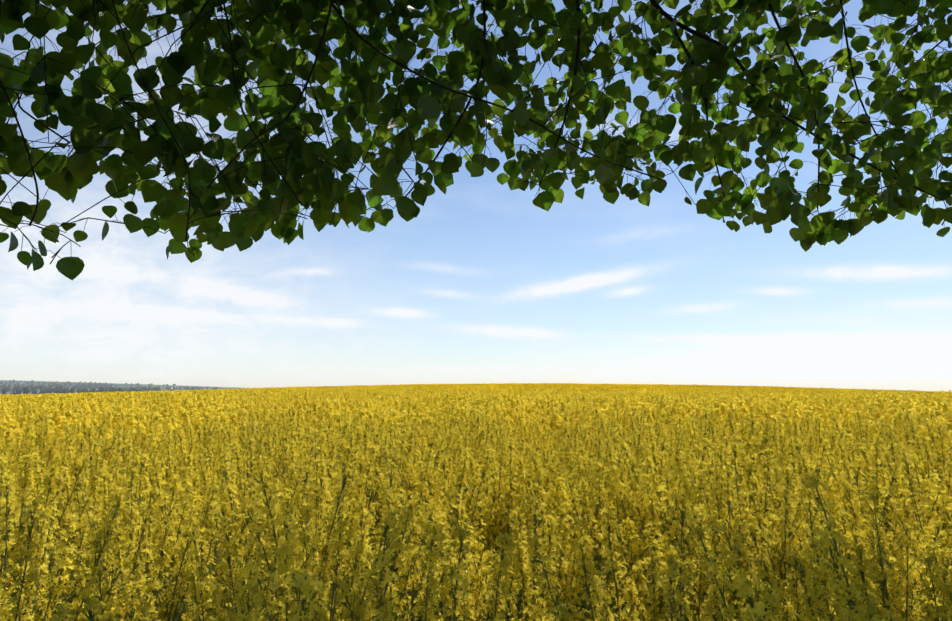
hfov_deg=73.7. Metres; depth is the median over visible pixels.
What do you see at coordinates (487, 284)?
sky
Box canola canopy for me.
[0,392,932,620]
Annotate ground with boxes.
[0,380,246,394]
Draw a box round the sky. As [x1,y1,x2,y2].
[0,0,951,391]
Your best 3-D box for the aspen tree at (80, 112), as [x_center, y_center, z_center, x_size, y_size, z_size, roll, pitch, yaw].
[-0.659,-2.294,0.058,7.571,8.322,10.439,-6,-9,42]
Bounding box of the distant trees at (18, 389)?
[0,379,247,394]
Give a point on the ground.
(123, 386)
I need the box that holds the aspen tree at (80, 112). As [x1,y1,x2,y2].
[0,0,951,279]

